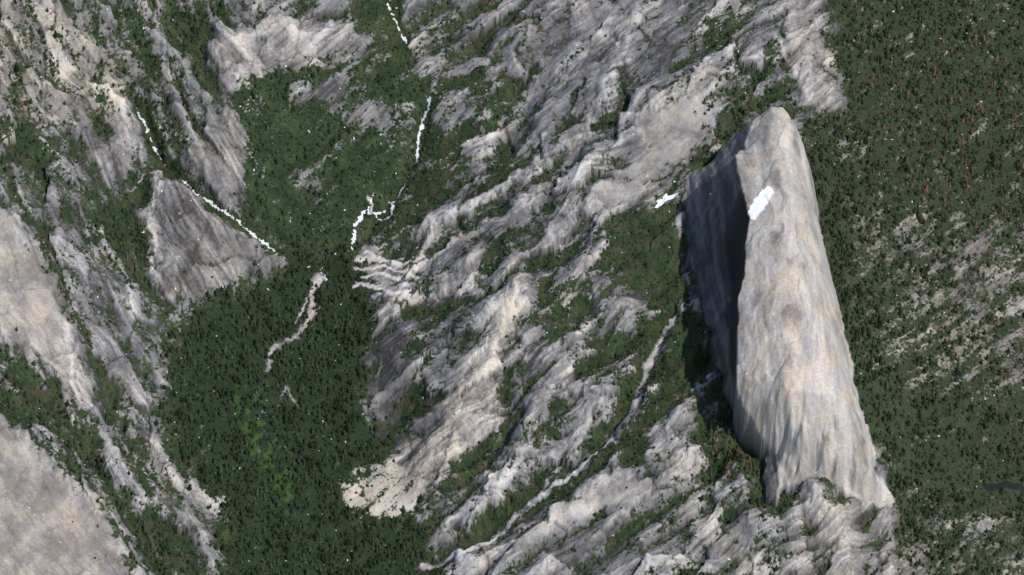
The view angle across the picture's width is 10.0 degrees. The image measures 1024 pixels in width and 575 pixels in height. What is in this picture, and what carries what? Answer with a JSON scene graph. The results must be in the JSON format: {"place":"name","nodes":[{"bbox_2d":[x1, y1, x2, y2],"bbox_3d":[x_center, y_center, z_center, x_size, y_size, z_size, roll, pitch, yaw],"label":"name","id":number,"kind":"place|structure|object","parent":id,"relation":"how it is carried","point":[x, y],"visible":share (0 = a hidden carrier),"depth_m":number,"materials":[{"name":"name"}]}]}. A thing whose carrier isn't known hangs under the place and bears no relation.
{"place":"outdoors","nodes":[
{"label":"outdoors","id":0,"kind":"place"},
{"bbox_2d":[0,0,1023,574],"bbox_3d":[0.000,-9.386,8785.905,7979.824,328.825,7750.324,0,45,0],"label":"mountain terrain","id":1,"kind":"structure","parent":0,"point":[58,500],"depth_m":8826.15,"materials":[{"name":"grey stone"}]},
{"bbox_2d":[1,3,1019,574],"bbox_3d":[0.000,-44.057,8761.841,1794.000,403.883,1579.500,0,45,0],"label":"creek","id":2,"kind":"structure","parent":1,"relation":"on","point":[421,127],"depth_m":9056.08,"materials":[{"name":"white liquid"}]},
{"bbox_2d":[0,0,1023,574],"bbox_3d":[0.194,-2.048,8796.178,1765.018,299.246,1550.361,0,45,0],"label":"conifer forest","id":3,"kind":"object","parent":1,"relation":"on","point":[332,486],"visible":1,"depth_m":8785.52,"materials":[{"name":"green plant"}]},
{"bbox_2d":[0,0,1023,574],"bbox_3d":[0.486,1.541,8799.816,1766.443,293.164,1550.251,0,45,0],"label":"shrub thicket","id":4,"kind":"object","parent":1,"relation":"on","point":[510,230],"visible":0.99,"depth_m":8834.93,"materials":[{"name":"green plant"}]},
{"bbox_2d":[686,107,893,507],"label":"granite dome","id":5,"kind":"structure","parent":1,"relation":"on","point":[800,405],"depth_m":8476.27,"materials":[{"name":"grey stone"}]},
{"bbox_2d":[655,186,772,219],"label":"snow patch","id":6,"kind":"object","parent":5,"relation":"on","point":[761,200],"visible":1,"depth_m":8566.67,"materials":[{"name":"white snow"}]},
{"bbox_2d":[980,480,1023,491],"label":"pond","id":7,"kind":"structure","parent":0,"point":[1005,483],"depth_m":8507.16,"materials":[{"name":"liquid"}]}
]}

